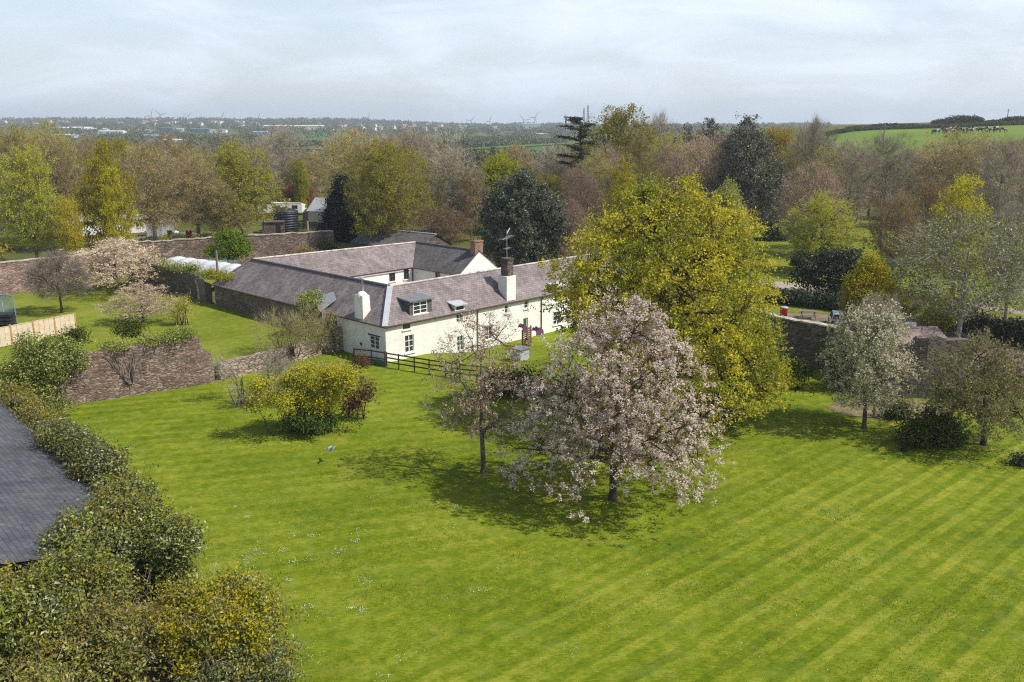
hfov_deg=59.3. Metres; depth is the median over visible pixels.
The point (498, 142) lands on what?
hedge
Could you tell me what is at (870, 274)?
tree
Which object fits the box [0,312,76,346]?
panel fence
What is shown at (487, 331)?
window
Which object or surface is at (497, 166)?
tree
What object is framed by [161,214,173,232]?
garden shed
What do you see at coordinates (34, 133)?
tree
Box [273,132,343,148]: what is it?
crop field
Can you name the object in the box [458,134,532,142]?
hedge
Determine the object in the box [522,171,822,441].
sycamore tree
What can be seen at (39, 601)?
bush
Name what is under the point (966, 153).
tree
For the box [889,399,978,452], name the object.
bush
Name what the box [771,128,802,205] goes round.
tree
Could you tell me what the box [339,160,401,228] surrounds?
tree
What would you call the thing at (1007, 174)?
tree
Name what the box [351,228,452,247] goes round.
slate barn
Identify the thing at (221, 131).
warehouse
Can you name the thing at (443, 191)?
tree
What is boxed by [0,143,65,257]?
tree
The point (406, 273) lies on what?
window
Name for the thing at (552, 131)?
treeline
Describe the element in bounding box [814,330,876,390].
conifer bush
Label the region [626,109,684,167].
tree
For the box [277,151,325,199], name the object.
tree
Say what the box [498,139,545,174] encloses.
tree
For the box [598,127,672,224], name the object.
tree
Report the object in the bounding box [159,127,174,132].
warehouse
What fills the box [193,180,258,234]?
tree
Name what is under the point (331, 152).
tree
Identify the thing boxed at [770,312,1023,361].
yard
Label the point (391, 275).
window
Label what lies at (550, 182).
tree
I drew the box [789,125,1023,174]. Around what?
pasture
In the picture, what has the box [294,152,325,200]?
tree
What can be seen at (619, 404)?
cherry tree
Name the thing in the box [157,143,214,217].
tree
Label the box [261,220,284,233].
stone hut
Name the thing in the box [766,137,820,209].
tree
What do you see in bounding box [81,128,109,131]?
warehouse
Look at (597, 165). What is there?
tree
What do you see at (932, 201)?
tree
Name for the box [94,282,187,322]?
blossom tree
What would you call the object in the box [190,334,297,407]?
bare shrub
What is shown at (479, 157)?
treeline
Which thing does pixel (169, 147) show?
tree
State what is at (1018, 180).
tree
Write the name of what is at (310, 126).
building
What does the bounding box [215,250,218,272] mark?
utility pole
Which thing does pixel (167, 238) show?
wall shrub
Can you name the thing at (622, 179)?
maple tree
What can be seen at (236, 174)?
tree
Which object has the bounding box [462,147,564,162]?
crop field
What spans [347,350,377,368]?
shrub
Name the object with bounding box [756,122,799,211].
tree
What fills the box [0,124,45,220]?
tree
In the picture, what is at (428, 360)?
rail fence
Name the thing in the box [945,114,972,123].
hedge tree
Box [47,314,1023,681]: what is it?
lawn
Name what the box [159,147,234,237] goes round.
tree
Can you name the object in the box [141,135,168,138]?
warehouse
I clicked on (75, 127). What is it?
warehouse
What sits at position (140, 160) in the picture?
tree
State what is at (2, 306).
netted frame
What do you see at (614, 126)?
tree
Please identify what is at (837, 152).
tree
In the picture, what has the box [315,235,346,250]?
wall shrub
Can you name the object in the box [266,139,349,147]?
hedge
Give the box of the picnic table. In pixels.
[799,310,818,318]
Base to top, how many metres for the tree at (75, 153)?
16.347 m
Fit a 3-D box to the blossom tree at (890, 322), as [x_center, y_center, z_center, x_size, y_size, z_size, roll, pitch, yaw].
[23.898,1.406,59.623,7.170,9.843,8.082,1,14,5]
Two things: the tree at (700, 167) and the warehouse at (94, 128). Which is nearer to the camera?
the tree at (700, 167)
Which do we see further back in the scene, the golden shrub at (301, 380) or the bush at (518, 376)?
the bush at (518, 376)
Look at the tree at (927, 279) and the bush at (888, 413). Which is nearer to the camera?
the bush at (888, 413)
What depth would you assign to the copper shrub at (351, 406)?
62.24 m
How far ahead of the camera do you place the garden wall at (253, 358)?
76.33 m
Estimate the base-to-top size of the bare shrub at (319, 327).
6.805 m
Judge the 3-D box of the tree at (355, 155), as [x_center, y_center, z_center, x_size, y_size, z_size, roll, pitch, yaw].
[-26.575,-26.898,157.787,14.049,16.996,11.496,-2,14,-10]
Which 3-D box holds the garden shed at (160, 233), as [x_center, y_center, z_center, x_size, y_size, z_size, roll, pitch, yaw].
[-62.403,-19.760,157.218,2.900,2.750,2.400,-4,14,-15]
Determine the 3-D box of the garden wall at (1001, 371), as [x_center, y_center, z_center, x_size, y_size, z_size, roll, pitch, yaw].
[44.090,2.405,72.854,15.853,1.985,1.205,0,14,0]
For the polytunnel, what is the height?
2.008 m
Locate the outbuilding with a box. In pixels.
[302,197,326,222]
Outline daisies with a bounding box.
[192,420,986,676]
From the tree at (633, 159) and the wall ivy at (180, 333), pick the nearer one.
the wall ivy at (180, 333)
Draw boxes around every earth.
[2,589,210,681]
[825,399,948,421]
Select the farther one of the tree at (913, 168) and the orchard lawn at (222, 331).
the tree at (913, 168)
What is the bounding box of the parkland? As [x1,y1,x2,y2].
[622,218,1023,317]
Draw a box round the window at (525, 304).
[524,301,529,309]
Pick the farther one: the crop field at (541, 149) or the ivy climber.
the crop field at (541, 149)
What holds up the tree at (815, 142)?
on the ground at (22, 254)
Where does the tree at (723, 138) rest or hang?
on the ground at (22, 254)
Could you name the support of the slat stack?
on the orchard lawn at (222, 331)
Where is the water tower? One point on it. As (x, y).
(565, 117)
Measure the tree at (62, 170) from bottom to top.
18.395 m
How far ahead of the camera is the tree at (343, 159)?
206.47 m
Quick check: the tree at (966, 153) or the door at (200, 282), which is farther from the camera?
the tree at (966, 153)
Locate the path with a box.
[754,280,1023,314]
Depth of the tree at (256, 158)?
179.11 m
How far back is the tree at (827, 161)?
165.68 m
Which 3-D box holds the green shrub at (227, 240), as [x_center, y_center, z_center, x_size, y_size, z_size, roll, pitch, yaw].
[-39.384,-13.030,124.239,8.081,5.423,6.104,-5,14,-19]
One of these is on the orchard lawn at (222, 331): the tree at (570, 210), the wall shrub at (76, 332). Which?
the wall shrub at (76, 332)
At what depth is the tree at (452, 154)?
147.11 m
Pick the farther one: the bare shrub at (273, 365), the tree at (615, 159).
the tree at (615, 159)
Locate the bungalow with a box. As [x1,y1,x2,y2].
[65,214,156,237]
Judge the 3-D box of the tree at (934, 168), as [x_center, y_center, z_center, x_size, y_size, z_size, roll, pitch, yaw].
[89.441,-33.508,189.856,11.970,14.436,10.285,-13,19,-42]
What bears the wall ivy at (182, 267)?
attached to the garden wall at (176, 282)
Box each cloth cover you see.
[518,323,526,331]
[531,326,543,335]
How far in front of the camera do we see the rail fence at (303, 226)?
166.11 m
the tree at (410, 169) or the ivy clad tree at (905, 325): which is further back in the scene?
the tree at (410, 169)
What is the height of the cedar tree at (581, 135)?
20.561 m
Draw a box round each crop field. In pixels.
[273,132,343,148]
[462,142,564,149]
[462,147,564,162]
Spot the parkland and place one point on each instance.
(779, 248)
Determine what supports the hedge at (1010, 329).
on the yard at (822, 318)
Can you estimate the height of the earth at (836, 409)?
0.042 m
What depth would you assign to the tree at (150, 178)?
208.51 m
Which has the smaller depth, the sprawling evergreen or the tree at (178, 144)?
the sprawling evergreen
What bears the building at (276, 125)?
on the ground at (22, 254)
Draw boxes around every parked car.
[828,310,846,325]
[902,321,916,325]
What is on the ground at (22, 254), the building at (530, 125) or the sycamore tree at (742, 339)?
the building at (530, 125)
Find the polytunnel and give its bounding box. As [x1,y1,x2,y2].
[165,256,240,279]
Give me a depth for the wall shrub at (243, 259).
120.12 m
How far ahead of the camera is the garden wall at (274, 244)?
132.93 m
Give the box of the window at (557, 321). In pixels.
[553,311,562,326]
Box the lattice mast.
[586,105,588,128]
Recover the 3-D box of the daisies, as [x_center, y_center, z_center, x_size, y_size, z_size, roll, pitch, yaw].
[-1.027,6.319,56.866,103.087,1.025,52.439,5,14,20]
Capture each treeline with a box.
[0,118,831,138]
[0,131,613,184]
[1,116,575,126]
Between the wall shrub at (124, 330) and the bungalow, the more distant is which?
the bungalow
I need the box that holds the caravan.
[257,202,305,212]
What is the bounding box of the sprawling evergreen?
[779,244,867,294]
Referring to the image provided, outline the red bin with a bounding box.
[780,306,788,316]
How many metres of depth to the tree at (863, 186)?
137.37 m
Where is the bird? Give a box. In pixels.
[325,446,335,452]
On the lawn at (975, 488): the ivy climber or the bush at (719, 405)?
the bush at (719, 405)
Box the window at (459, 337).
[457,335,462,352]
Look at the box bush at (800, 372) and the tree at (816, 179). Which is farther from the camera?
the tree at (816, 179)
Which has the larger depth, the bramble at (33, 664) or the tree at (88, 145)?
the tree at (88, 145)
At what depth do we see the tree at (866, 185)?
177.06 m
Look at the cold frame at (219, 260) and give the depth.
122.63 m
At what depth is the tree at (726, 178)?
156.69 m
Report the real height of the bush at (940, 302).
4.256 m
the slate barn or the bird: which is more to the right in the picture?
the slate barn
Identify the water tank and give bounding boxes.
[273,207,298,231]
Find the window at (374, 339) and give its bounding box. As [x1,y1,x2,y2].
[368,333,379,350]
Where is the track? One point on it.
(174, 237)
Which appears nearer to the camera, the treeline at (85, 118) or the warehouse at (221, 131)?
the warehouse at (221, 131)
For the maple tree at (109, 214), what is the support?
on the ground at (22, 254)
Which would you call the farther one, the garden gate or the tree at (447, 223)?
the tree at (447, 223)
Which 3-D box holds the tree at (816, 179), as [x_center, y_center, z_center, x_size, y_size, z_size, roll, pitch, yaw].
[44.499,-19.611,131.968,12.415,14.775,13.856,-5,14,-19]
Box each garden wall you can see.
[0,240,134,294]
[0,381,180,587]
[42,337,214,407]
[128,261,199,298]
[135,230,333,262]
[216,334,334,379]
[332,324,343,351]
[746,310,886,390]
[889,334,973,397]
[970,358,1023,377]
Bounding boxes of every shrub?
[53,320,91,345]
[105,309,155,338]
[136,231,162,240]
[160,233,172,239]
[161,229,189,240]
[163,291,199,325]
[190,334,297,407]
[196,226,256,259]
[198,230,215,236]
[234,249,268,263]
[236,345,366,436]
[243,303,318,357]
[284,290,350,358]
[285,242,316,253]
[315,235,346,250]
[336,371,385,418]
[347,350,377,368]
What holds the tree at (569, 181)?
on the ground at (22, 254)
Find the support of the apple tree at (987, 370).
on the lawn at (975, 488)
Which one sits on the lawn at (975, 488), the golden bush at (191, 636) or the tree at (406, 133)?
the golden bush at (191, 636)
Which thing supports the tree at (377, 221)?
on the ground at (22, 254)
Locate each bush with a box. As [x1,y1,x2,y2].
[0,327,93,416]
[0,476,175,677]
[117,561,311,681]
[159,623,317,681]
[298,311,333,335]
[470,358,554,399]
[634,381,753,433]
[754,214,794,241]
[782,355,820,390]
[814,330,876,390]
[877,397,920,420]
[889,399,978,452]
[913,297,967,332]
[917,291,981,317]
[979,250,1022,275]
[998,445,1023,467]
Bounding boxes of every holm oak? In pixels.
[470,165,574,267]
[670,117,728,222]
[705,111,791,225]
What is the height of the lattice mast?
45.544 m
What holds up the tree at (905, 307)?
on the yard at (822, 318)
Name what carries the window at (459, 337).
in the farmhouse
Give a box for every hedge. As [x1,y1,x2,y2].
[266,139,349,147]
[436,137,567,147]
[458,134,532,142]
[738,285,844,310]
[824,120,1023,134]
[961,309,1023,347]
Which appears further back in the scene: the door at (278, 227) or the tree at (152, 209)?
the door at (278, 227)
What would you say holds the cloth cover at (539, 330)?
on the slatted screen
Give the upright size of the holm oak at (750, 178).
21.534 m
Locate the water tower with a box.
[564,116,567,135]
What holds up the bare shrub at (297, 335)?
on the orchard lawn at (222, 331)
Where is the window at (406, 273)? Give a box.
[403,269,409,280]
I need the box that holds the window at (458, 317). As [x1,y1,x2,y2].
[457,314,461,322]
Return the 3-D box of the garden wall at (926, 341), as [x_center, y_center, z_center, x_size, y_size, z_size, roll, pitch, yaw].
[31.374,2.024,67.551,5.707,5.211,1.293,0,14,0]
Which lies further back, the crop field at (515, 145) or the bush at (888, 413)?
the crop field at (515, 145)
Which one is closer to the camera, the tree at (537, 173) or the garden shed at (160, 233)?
the garden shed at (160, 233)
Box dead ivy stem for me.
[105,352,141,383]
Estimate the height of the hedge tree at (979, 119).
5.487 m
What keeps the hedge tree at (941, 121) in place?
on the ground at (22, 254)
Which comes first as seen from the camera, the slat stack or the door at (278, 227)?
the slat stack
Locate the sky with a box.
[0,0,1023,123]
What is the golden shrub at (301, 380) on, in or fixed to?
on the lawn at (975, 488)
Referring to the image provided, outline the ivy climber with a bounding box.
[289,283,327,337]
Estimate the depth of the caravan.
192.69 m
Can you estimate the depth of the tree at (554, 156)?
175.91 m
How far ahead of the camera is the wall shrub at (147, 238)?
127.66 m
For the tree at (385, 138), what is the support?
on the ground at (22, 254)
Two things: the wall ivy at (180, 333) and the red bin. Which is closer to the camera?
the wall ivy at (180, 333)
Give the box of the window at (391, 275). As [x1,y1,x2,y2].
[389,273,396,282]
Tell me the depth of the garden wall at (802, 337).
76.54 m
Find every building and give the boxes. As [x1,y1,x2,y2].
[252,131,268,135]
[263,125,294,128]
[295,125,324,129]
[522,123,539,129]
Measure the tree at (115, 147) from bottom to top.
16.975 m
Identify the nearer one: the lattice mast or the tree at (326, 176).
the tree at (326, 176)
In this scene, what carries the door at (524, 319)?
in the farmhouse
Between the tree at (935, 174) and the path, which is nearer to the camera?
the path
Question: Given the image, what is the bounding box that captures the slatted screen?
[522,325,531,346]
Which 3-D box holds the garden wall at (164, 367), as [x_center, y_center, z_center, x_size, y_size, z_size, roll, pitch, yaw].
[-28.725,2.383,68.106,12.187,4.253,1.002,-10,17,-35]
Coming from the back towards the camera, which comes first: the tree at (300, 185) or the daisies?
the tree at (300, 185)
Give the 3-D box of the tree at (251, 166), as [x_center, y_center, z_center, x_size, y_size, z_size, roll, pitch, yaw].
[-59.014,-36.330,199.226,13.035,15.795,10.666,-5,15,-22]
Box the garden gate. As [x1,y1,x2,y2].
[198,278,212,303]
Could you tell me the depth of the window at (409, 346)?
79.09 m
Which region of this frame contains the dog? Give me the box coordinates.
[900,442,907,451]
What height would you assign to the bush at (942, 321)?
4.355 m
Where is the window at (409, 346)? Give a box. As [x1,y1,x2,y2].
[404,334,415,354]
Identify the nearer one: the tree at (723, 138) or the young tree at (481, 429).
the young tree at (481, 429)
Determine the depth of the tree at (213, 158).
200.94 m
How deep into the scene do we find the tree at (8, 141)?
136.51 m
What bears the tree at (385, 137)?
on the ground at (22, 254)
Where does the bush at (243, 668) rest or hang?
on the lawn at (975, 488)
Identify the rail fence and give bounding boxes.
[298,221,320,229]
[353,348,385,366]
[386,352,494,378]
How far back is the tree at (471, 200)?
147.34 m
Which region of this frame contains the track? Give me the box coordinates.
[95,231,261,247]
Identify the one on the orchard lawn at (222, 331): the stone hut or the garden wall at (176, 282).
the garden wall at (176, 282)
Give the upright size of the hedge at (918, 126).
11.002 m
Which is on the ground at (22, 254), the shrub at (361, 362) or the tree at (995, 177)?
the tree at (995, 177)
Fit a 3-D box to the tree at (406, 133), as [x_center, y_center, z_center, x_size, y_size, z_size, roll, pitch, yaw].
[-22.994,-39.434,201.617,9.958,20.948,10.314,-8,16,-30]
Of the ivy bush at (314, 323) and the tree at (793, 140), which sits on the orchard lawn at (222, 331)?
the ivy bush at (314, 323)
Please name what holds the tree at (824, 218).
on the parkland
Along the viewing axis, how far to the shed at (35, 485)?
42.05 m
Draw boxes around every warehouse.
[53,127,95,130]
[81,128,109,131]
[98,130,126,133]
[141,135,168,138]
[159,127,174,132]
[190,128,212,131]
[210,130,227,132]
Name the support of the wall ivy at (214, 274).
attached to the farmhouse
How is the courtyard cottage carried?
on the ground at (22, 254)
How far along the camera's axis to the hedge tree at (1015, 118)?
435.11 m
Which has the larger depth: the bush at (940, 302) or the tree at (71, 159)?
the tree at (71, 159)
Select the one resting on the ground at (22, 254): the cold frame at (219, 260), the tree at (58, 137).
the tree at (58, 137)
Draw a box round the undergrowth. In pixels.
[0,175,1023,258]
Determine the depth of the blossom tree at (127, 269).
103.78 m
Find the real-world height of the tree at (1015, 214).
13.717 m
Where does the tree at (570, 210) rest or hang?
on the ground at (22, 254)
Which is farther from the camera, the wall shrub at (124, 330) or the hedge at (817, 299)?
the hedge at (817, 299)
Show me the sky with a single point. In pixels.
(778, 61)
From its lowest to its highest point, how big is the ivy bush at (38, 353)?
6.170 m
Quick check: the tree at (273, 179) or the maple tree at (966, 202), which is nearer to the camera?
the maple tree at (966, 202)
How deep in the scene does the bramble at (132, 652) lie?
32.50 m
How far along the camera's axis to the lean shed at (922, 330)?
80.25 m
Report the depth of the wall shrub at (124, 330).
72.28 m
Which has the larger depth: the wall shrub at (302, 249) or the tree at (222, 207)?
the tree at (222, 207)
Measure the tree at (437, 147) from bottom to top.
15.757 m
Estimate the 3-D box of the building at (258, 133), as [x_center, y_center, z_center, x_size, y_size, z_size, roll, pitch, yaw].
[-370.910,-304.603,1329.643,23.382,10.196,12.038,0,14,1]
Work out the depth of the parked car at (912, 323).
86.26 m
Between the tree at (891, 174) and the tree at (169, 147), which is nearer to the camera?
the tree at (891, 174)
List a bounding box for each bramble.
[0,557,238,681]
[36,593,166,681]
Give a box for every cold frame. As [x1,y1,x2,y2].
[205,258,226,261]
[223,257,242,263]
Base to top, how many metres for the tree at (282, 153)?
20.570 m
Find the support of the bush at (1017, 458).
on the lawn at (975, 488)
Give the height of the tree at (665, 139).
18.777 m
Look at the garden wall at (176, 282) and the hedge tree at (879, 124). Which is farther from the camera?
the hedge tree at (879, 124)
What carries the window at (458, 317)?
in the farmhouse
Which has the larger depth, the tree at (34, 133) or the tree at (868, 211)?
the tree at (34, 133)
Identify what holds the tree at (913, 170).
on the ground at (22, 254)
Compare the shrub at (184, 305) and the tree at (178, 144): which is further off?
the tree at (178, 144)
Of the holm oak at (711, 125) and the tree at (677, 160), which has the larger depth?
the holm oak at (711, 125)
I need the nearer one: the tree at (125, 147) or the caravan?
the caravan
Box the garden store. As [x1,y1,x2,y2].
[510,345,530,360]
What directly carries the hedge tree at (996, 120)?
on the ground at (22, 254)
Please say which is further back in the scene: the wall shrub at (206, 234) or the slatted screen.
the wall shrub at (206, 234)
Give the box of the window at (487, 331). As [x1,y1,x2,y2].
[485,326,493,340]
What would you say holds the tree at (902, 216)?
on the ground at (22, 254)
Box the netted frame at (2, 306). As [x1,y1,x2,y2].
[0,295,16,321]
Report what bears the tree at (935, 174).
on the ground at (22, 254)
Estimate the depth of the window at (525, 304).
89.18 m
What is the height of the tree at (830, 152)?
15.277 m
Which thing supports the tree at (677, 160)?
on the ground at (22, 254)
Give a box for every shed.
[0,398,159,598]
[146,220,163,235]
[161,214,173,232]
[891,326,947,345]
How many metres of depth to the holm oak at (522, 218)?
115.15 m
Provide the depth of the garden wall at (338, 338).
81.26 m
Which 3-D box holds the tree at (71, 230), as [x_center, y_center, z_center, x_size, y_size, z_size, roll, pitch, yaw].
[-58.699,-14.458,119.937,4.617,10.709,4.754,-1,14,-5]
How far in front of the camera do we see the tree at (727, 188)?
110.23 m
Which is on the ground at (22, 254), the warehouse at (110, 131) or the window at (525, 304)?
the warehouse at (110, 131)
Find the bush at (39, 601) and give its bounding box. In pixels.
[0,476,175,677]
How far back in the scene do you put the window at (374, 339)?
78.30 m
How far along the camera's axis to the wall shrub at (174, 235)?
128.99 m
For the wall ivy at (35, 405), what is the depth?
56.29 m
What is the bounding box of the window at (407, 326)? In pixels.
[402,324,411,331]
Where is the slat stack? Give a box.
[0,312,16,326]
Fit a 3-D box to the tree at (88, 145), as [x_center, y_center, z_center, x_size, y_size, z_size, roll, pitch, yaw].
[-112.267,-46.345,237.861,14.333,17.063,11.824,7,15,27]
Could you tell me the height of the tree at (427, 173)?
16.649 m
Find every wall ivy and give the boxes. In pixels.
[0,378,78,432]
[18,408,158,490]
[84,459,215,592]
[94,323,201,351]
[154,255,205,274]
[195,266,238,281]
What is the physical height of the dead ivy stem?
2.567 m
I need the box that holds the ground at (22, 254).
[0,120,1023,588]
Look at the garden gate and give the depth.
98.71 m
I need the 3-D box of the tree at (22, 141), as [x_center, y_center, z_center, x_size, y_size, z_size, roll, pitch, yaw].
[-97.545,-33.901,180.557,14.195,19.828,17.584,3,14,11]
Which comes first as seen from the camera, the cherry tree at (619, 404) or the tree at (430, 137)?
the cherry tree at (619, 404)
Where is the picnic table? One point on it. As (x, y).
(809, 311)
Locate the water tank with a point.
(289, 216)
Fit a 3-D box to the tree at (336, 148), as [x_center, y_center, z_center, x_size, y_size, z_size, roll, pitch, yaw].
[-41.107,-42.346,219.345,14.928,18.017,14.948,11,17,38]
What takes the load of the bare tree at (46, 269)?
on the orchard lawn at (222, 331)
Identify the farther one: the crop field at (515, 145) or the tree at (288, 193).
the crop field at (515, 145)
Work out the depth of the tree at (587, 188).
125.95 m
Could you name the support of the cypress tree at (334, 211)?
on the ground at (22, 254)
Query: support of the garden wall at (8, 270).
on the orchard lawn at (222, 331)
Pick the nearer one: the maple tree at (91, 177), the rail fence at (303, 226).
the maple tree at (91, 177)
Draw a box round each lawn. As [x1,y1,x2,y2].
[0,256,314,381]
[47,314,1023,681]
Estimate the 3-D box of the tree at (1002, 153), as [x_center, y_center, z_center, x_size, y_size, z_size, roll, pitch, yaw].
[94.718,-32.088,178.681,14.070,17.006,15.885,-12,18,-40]
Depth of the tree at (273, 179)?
213.18 m
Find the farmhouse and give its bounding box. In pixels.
[211,228,623,361]
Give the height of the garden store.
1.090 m
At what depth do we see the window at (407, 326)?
78.48 m
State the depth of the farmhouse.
84.99 m
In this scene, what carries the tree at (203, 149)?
on the ground at (22, 254)
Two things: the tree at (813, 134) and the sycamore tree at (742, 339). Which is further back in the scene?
the tree at (813, 134)
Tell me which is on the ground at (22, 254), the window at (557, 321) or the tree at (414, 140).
the tree at (414, 140)
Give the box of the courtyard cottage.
[240,237,498,284]
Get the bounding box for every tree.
[0,118,63,249]
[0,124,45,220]
[0,125,54,207]
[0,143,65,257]
[3,132,97,250]
[12,246,95,312]
[25,116,86,233]
[26,126,47,146]
[36,132,89,197]
[51,195,87,255]
[58,235,172,290]
[60,136,82,178]
[63,136,144,247]
[70,133,98,184]
[77,258,113,285]
[83,163,147,246]
[88,136,140,201]
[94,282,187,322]
[106,141,208,240]
[109,140,141,200]
[123,130,206,214]
[131,147,155,193]
[139,150,168,203]
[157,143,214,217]
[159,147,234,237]
[180,135,290,234]
[192,142,217,196]
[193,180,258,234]
[204,143,241,193]
[223,142,267,198]
[227,136,285,219]
[253,121,314,196]
[261,155,280,195]
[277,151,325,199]
[281,183,316,211]
[291,159,310,210]
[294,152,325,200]
[303,125,385,207]
[304,151,329,196]
[313,174,368,242]
[314,133,356,179]
[322,141,376,209]
[326,136,358,178]
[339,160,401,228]
[340,137,437,239]
[356,133,433,230]
[365,143,444,226]
[369,131,401,151]
[372,132,397,147]
[389,126,446,207]
[394,122,428,206]
[401,203,479,245]
[415,133,446,203]
[415,305,548,473]
[419,141,484,237]
[420,139,454,178]
[423,151,470,231]
[424,118,475,186]
[444,164,493,239]
[473,150,531,216]
[482,284,737,522]
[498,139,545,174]
[522,162,543,184]
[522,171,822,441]
[524,143,582,196]
[536,169,573,214]
[550,196,595,257]
[553,116,597,219]
[554,157,578,207]
[554,159,611,250]
[562,102,677,188]
[563,147,619,241]
[583,138,631,217]
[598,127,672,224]
[603,154,643,264]
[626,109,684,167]
[637,130,705,220]
[646,136,698,241]
[660,129,750,225]
[695,131,748,188]
[696,174,759,279]
[703,137,778,218]
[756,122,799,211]
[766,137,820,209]
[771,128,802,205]
[771,158,852,253]
[771,189,867,259]
[785,113,841,199]
[790,130,837,166]
[796,145,856,227]
[815,290,929,427]
[818,134,888,248]
[818,142,846,176]
[821,141,847,185]
[834,152,888,221]
[836,249,906,329]
[852,148,899,217]
[856,185,933,273]
[857,287,916,417]
[859,128,923,237]
[871,123,905,125]
[880,174,961,256]
[882,200,1023,337]
[883,146,938,208]
[887,125,1023,216]
[896,148,925,204]
[896,291,922,318]
[905,148,973,206]
[907,326,1023,445]
[911,173,1000,295]
[914,149,953,200]
[928,118,956,123]
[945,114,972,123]
[960,116,985,122]
[962,141,1023,201]
[963,135,1023,216]
[969,130,1023,249]
[981,198,1023,319]
[986,119,1005,121]
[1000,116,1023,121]
[1004,136,1023,212]
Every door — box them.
[198,278,205,301]
[276,224,280,232]
[523,318,526,337]
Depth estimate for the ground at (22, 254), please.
215.56 m
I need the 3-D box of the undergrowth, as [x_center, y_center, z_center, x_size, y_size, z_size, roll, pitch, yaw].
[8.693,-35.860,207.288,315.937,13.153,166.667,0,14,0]
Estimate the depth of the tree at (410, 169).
142.47 m
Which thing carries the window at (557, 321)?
in the farmhouse
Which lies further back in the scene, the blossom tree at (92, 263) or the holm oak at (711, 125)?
the holm oak at (711, 125)
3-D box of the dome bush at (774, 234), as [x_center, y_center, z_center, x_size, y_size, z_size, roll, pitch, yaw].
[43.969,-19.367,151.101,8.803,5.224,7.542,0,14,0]
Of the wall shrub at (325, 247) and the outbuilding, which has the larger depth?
the outbuilding
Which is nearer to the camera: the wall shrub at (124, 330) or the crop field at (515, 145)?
the wall shrub at (124, 330)
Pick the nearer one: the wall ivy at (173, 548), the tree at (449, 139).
the wall ivy at (173, 548)

